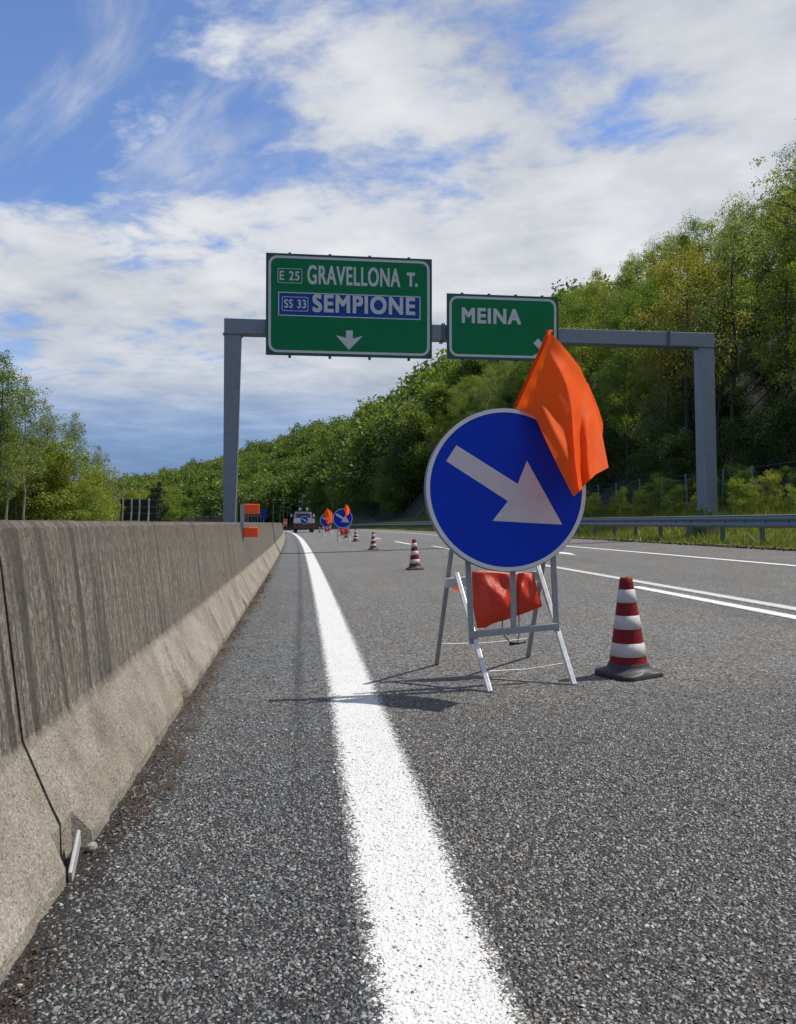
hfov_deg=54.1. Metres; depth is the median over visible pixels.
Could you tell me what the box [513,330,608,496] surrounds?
warning flag
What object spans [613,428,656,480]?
shrub
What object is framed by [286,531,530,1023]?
road marking
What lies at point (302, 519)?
flatbed truck
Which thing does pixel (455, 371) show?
broadleaf tree
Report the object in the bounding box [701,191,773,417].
slender tree
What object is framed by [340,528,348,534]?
sandbag
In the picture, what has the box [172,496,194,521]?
broadleaf tree
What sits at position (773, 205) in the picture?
broadleaf tree
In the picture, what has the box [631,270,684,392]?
broadleaf tree
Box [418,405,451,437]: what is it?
broadleaf tree
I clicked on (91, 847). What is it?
rubble stone
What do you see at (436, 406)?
broadleaf tree
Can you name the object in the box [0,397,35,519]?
slender tree
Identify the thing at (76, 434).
slender tree
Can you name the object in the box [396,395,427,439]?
broadleaf tree
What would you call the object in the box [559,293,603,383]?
broadleaf tree
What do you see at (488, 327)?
direction sign
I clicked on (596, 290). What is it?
slender tree
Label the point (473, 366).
broadleaf tree
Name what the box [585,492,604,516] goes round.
shrub
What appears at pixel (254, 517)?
railing
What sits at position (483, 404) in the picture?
broadleaf tree
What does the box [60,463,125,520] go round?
shrub
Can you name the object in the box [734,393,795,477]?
shrub
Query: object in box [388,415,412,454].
broadleaf tree
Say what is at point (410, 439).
broadleaf tree
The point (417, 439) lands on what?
broadleaf tree
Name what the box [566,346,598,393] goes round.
broadleaf tree
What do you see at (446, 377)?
broadleaf tree
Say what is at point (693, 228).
broadleaf tree
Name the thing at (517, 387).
broadleaf tree
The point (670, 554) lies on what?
road marking
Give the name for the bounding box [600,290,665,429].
broadleaf tree
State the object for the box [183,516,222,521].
railing
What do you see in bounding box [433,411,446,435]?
broadleaf tree
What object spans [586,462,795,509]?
wire fence
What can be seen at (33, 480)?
slender tree
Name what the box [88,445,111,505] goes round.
slender tree
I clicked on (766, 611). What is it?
road marking
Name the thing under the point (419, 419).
broadleaf tree
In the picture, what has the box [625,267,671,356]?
broadleaf tree
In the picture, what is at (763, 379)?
broadleaf tree
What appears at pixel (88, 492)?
shrub
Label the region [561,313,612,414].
broadleaf tree
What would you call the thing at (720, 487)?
shrub
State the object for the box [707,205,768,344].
broadleaf tree
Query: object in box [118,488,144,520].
broadleaf tree
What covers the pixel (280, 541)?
concrete barrier
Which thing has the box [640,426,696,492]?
shrub
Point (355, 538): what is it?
traffic cone
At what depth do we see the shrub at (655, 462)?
40.68 m
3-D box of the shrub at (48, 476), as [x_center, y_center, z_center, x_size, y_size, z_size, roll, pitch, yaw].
[-28.847,-0.644,65.110,6.712,8.678,6.333,0,-1,-13]
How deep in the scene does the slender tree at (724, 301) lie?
41.15 m
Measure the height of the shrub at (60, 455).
10.504 m
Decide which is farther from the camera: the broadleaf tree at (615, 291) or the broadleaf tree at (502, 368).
the broadleaf tree at (502, 368)
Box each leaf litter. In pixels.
[0,574,271,1023]
[407,529,795,550]
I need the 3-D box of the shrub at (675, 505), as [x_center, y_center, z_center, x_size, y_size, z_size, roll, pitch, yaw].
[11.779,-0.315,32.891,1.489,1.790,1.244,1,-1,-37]
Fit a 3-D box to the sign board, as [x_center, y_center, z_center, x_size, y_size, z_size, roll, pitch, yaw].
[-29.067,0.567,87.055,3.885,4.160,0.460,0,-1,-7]
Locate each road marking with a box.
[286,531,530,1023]
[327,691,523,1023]
[336,529,795,565]
[432,546,795,610]
[634,586,795,619]
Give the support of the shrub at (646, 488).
on the ground at (416, 508)
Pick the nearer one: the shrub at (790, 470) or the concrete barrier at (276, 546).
the concrete barrier at (276, 546)
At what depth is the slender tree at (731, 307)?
40.36 m
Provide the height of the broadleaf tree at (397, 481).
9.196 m
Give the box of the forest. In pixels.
[43,273,654,522]
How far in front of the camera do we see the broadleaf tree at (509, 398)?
79.11 m
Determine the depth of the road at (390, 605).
2.92 m
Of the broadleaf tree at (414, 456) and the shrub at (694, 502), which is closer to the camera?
the shrub at (694, 502)
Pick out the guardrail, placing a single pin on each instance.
(761, 522)
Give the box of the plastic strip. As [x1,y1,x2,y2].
[68,830,80,881]
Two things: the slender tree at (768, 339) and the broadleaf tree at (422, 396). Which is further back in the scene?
the broadleaf tree at (422, 396)
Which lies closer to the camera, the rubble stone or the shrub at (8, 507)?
the rubble stone
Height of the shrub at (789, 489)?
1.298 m
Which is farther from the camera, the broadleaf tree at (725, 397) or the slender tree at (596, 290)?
the slender tree at (596, 290)
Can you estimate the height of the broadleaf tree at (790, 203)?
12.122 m
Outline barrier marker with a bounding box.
[240,504,259,541]
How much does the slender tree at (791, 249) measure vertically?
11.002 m
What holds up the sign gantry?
on the ground at (416, 508)
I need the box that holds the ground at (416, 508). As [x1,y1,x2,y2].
[134,294,795,548]
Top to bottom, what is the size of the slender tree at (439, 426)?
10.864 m
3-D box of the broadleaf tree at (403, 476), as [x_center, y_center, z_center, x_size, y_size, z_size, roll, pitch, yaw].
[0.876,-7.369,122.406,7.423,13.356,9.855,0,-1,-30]
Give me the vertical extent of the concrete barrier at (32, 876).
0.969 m
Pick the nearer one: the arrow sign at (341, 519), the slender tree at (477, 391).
the arrow sign at (341, 519)
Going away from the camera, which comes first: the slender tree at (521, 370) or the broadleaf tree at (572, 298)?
the slender tree at (521, 370)
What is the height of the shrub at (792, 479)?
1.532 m
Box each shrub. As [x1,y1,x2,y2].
[0,434,82,520]
[0,462,43,519]
[0,486,19,519]
[10,454,93,520]
[35,434,111,520]
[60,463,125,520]
[63,478,118,520]
[582,497,594,517]
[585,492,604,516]
[586,439,625,492]
[589,428,636,490]
[603,421,630,457]
[604,496,622,515]
[609,485,629,516]
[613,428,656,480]
[617,420,695,495]
[621,490,636,508]
[630,481,656,508]
[630,489,654,516]
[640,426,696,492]
[642,472,673,506]
[651,477,678,508]
[660,483,693,515]
[661,381,728,434]
[670,480,695,507]
[671,414,725,456]
[684,474,721,498]
[689,479,728,510]
[691,507,725,535]
[715,395,756,453]
[716,415,787,488]
[717,478,732,504]
[723,462,757,505]
[723,467,765,508]
[727,477,760,514]
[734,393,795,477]
[749,469,785,512]
[750,393,795,455]
[773,465,795,493]
[773,483,795,513]
[787,472,795,494]
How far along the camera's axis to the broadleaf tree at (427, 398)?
124.50 m
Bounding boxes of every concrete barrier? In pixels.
[0,520,245,861]
[0,571,65,983]
[224,522,268,607]
[257,523,277,571]
[269,523,281,555]
[275,523,283,547]
[279,523,284,542]
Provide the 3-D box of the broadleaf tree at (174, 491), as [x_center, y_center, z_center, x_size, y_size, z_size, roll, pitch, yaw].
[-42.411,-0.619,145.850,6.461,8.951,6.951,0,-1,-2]
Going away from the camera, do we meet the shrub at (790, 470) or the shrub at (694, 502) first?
the shrub at (790, 470)
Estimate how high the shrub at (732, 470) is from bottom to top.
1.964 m
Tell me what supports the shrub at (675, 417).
on the ground at (416, 508)
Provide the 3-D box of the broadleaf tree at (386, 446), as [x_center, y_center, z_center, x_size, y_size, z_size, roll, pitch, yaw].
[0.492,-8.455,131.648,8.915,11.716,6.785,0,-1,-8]
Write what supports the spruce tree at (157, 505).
on the ground at (416, 508)
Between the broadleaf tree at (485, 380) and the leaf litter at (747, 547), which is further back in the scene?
the broadleaf tree at (485, 380)
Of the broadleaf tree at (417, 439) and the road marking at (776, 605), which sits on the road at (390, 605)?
the road marking at (776, 605)
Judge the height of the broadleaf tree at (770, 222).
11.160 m
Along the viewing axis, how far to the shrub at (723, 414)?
42.20 m
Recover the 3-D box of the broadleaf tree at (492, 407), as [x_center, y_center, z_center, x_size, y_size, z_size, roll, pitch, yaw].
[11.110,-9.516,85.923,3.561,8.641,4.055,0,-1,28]
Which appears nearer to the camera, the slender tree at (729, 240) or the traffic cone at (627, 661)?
the traffic cone at (627, 661)
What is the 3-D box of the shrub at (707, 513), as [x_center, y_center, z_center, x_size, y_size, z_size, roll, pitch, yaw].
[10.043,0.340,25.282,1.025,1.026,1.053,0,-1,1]
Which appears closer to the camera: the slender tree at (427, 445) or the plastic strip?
the plastic strip
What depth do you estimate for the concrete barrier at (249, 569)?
10.00 m
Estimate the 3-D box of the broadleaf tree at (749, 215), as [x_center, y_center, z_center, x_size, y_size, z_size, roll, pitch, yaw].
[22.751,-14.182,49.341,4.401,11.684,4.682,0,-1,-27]
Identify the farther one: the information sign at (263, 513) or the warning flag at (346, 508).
the information sign at (263, 513)
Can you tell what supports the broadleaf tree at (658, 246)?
on the ground at (416, 508)
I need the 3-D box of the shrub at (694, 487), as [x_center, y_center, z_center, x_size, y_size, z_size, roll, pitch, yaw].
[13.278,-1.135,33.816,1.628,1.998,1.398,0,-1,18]
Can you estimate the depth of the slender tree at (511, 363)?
89.94 m
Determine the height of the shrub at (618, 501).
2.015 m
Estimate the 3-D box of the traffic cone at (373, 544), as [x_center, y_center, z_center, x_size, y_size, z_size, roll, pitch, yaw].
[-0.786,0.915,24.668,0.300,0.552,0.300,-2,0,-37]
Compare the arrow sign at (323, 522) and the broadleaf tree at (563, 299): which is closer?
the arrow sign at (323, 522)
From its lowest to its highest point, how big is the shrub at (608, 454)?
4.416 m
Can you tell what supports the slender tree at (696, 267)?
on the ground at (416, 508)
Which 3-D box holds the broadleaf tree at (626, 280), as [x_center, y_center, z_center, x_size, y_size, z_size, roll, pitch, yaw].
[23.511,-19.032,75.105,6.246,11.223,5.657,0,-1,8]
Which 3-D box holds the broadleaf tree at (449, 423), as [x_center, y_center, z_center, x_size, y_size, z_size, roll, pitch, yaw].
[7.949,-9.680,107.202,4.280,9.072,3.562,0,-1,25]
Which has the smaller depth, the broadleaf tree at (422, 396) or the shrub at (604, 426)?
the shrub at (604, 426)
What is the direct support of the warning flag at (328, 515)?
attached to the arrow sign at (323, 522)
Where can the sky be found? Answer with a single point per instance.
(154, 154)
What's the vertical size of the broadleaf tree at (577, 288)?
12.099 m
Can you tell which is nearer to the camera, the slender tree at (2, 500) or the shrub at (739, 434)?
the shrub at (739, 434)
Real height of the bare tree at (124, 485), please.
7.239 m
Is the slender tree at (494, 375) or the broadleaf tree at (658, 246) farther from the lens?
the slender tree at (494, 375)
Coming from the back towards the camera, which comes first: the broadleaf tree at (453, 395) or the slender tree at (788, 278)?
the broadleaf tree at (453, 395)
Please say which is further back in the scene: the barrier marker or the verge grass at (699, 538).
the verge grass at (699, 538)
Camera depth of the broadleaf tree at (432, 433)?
113.05 m
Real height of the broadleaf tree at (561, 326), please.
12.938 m
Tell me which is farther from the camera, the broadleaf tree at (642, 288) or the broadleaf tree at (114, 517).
the broadleaf tree at (114, 517)
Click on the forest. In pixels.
(315, 465)
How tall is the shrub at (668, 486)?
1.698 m
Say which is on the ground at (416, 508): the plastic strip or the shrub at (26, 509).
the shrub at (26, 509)
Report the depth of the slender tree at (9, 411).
59.28 m
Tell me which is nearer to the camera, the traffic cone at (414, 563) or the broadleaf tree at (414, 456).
the traffic cone at (414, 563)
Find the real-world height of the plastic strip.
0.093 m
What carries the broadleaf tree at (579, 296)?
on the ground at (416, 508)
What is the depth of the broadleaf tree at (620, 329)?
60.96 m
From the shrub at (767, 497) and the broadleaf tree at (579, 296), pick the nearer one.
the shrub at (767, 497)
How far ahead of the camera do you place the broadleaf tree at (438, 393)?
120.23 m
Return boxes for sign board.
[120,498,155,521]
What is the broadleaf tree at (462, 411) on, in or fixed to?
on the ground at (416, 508)
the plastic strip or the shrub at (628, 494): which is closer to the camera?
the plastic strip
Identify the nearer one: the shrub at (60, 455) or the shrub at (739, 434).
the shrub at (739, 434)
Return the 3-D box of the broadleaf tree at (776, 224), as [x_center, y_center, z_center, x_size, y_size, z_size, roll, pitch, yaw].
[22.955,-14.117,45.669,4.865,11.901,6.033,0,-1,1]
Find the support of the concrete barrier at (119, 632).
on the road at (390, 605)
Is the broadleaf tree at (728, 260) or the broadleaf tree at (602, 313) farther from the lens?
the broadleaf tree at (602, 313)
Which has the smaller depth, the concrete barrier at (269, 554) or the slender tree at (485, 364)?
the concrete barrier at (269, 554)
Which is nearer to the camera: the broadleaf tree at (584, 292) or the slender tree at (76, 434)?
the slender tree at (76, 434)
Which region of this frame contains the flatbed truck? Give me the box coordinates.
[291,508,314,532]
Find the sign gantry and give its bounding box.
[223,318,728,534]
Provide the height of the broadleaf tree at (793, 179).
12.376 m
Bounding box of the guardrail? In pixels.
[349,514,795,543]
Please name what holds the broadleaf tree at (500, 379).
on the ground at (416, 508)
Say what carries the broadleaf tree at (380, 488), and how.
on the ground at (416, 508)
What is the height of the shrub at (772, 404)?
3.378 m
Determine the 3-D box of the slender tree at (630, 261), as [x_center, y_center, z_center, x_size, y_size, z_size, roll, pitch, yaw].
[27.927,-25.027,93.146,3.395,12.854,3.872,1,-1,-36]
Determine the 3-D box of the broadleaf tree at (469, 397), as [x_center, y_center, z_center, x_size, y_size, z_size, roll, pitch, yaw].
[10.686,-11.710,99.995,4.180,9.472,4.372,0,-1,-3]
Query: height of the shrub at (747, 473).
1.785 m
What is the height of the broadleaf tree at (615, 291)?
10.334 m
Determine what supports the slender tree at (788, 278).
on the ground at (416, 508)
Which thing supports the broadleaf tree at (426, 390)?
on the ground at (416, 508)
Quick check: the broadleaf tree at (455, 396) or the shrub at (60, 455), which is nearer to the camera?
the shrub at (60, 455)
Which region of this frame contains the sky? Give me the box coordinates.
[0,0,795,481]
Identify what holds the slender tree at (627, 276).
on the ground at (416, 508)
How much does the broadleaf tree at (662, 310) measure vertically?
13.745 m
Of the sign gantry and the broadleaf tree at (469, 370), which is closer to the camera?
the sign gantry
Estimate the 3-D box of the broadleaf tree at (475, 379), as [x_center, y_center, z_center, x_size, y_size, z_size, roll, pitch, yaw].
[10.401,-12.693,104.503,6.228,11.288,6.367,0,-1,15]
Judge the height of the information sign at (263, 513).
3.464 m
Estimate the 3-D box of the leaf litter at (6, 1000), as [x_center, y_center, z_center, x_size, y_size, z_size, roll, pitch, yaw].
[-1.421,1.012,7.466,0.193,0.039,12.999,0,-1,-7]
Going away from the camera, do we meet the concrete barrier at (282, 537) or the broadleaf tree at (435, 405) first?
the concrete barrier at (282, 537)
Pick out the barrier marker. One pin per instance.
(250, 509)
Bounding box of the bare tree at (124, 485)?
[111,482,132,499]
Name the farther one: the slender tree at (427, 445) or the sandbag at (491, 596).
the slender tree at (427, 445)
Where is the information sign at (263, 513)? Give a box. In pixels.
[261,508,265,522]
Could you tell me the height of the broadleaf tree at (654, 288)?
10.781 m
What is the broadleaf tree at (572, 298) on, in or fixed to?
on the ground at (416, 508)
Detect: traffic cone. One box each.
[352,529,357,541]
[367,532,378,549]
[406,539,423,569]
[594,577,662,681]
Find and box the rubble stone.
[86,842,97,852]
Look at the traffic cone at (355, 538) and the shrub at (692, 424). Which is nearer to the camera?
the traffic cone at (355, 538)
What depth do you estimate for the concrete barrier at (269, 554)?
16.83 m
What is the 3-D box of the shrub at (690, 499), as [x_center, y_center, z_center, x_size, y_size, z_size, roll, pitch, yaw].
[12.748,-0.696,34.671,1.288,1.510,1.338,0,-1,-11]
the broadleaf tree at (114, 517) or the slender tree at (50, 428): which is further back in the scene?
the broadleaf tree at (114, 517)
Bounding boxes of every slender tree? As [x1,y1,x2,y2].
[0,350,35,485]
[0,367,21,477]
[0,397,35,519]
[0,434,31,519]
[2,374,58,519]
[16,426,47,519]
[28,403,74,516]
[58,412,98,488]
[77,459,100,487]
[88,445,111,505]
[419,424,437,464]
[426,410,447,455]
[472,381,489,411]
[477,360,502,398]
[480,365,501,403]
[487,364,505,403]
[498,360,524,398]
[507,361,532,407]
[579,267,621,391]
[595,329,660,481]
[613,255,639,303]
[614,248,642,315]
[651,249,730,415]
[663,213,795,464]
[677,261,762,468]
[681,220,743,312]
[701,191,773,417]
[740,119,795,306]
[745,224,795,453]
[745,252,795,401]
[778,258,795,394]
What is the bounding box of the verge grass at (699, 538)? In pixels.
[352,499,795,548]
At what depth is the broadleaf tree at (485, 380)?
113.01 m
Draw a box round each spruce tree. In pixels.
[145,489,162,521]
[148,482,171,521]
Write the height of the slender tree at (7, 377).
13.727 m
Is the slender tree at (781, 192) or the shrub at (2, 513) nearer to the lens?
the slender tree at (781, 192)
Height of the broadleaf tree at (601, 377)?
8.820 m
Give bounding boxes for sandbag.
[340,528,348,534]
[451,571,541,645]
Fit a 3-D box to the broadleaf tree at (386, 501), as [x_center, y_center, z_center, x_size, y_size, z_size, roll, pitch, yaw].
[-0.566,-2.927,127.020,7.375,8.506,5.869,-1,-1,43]
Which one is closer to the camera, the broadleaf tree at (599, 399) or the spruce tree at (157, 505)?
the broadleaf tree at (599, 399)
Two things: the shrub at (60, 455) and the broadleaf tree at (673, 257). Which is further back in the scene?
the broadleaf tree at (673, 257)
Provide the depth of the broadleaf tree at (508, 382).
82.49 m
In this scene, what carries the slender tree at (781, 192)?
on the ground at (416, 508)
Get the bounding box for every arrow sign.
[320,514,332,534]
[333,509,351,540]
[424,408,585,691]
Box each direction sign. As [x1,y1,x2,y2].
[266,252,431,360]
[447,293,558,362]
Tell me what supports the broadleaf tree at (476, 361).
on the ground at (416, 508)
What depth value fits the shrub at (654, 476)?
37.31 m
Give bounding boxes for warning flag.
[321,508,331,524]
[343,504,349,515]
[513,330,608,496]
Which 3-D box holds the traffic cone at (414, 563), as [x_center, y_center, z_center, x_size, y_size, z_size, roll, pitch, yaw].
[0.304,0.778,14.328,0.300,0.552,0.300,-2,0,-12]
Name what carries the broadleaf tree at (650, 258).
on the ground at (416, 508)
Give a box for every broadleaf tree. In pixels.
[104,504,119,520]
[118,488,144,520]
[134,488,156,521]
[154,494,182,521]
[159,486,186,521]
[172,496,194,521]
[365,447,424,513]
[373,469,411,515]
[374,459,395,511]
[375,428,398,469]
[379,424,427,505]
[380,471,407,506]
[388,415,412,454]
[393,426,429,475]
[394,394,435,445]
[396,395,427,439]
[396,405,437,490]
[401,423,433,473]
[408,418,439,465]
[411,390,432,400]
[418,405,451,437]
[420,379,437,399]
[422,397,450,429]
[423,376,464,440]
[424,395,452,424]
[425,424,446,459]
[429,362,463,404]
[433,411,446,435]
[441,375,476,431]
[442,410,461,435]
[443,384,464,435]
[445,359,481,388]
[446,359,482,399]
[447,391,469,425]
[452,375,493,419]
[454,387,482,422]
[460,360,494,375]
[467,386,490,414]
[468,360,505,395]
[470,382,498,411]
[477,376,492,401]
[482,360,508,396]
[485,387,511,409]
[487,362,517,400]
[493,385,516,407]
[494,360,517,405]
[494,361,527,407]
[510,366,530,407]
[524,307,566,370]
[554,287,580,310]
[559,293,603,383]
[560,282,590,323]
[560,287,584,324]
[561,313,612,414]
[563,295,600,356]
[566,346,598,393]
[572,275,611,371]
[587,286,639,370]
[591,298,646,408]
[591,347,645,434]
[592,302,650,426]
[592,319,662,463]
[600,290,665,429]
[610,256,656,323]
[621,242,753,480]
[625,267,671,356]
[628,314,697,460]
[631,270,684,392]
[633,227,698,351]
[634,272,702,423]
[641,232,675,309]
[660,234,692,323]
[663,340,754,470]
[672,208,721,319]
[702,224,762,367]
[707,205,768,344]
[720,193,795,377]
[738,291,795,403]
[746,174,795,365]
[748,184,794,297]
[751,195,793,322]
[773,161,795,308]
[773,164,795,266]
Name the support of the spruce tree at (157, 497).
on the ground at (416, 508)
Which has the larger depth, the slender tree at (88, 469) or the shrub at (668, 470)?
the slender tree at (88, 469)
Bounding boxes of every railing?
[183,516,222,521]
[245,512,260,522]
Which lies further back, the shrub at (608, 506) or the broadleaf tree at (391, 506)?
the broadleaf tree at (391, 506)
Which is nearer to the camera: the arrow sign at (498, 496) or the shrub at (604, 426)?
the arrow sign at (498, 496)
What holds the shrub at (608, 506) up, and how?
on the ground at (416, 508)
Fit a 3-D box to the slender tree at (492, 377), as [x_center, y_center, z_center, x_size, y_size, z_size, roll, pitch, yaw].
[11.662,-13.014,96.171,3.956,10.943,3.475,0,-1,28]
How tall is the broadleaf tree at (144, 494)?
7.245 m
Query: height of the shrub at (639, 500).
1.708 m
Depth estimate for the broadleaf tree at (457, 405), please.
107.62 m
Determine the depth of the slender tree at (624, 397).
50.73 m
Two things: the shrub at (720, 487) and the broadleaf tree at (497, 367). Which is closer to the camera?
the shrub at (720, 487)
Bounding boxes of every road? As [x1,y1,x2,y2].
[0,529,795,1023]
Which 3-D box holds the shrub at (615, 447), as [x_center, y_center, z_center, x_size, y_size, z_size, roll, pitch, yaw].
[14.774,-3.304,53.088,3.994,4.836,4.244,0,-1,-21]
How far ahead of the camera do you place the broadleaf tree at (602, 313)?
64.09 m
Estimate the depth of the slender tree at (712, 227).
58.65 m
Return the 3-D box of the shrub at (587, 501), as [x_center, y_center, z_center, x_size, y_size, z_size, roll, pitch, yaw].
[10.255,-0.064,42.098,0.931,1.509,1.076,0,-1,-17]
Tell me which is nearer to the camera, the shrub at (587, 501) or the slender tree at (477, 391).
the shrub at (587, 501)
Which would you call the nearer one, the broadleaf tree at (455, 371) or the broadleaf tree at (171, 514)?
the broadleaf tree at (455, 371)
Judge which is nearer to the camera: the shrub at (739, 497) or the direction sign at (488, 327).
the direction sign at (488, 327)
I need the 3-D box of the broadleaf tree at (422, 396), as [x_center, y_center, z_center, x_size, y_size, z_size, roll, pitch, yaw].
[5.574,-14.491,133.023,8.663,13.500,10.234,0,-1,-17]
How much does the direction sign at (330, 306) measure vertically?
3.236 m
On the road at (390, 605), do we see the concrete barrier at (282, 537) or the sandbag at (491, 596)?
the concrete barrier at (282, 537)
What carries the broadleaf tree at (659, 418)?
on the ground at (416, 508)
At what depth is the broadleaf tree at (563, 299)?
129.02 m

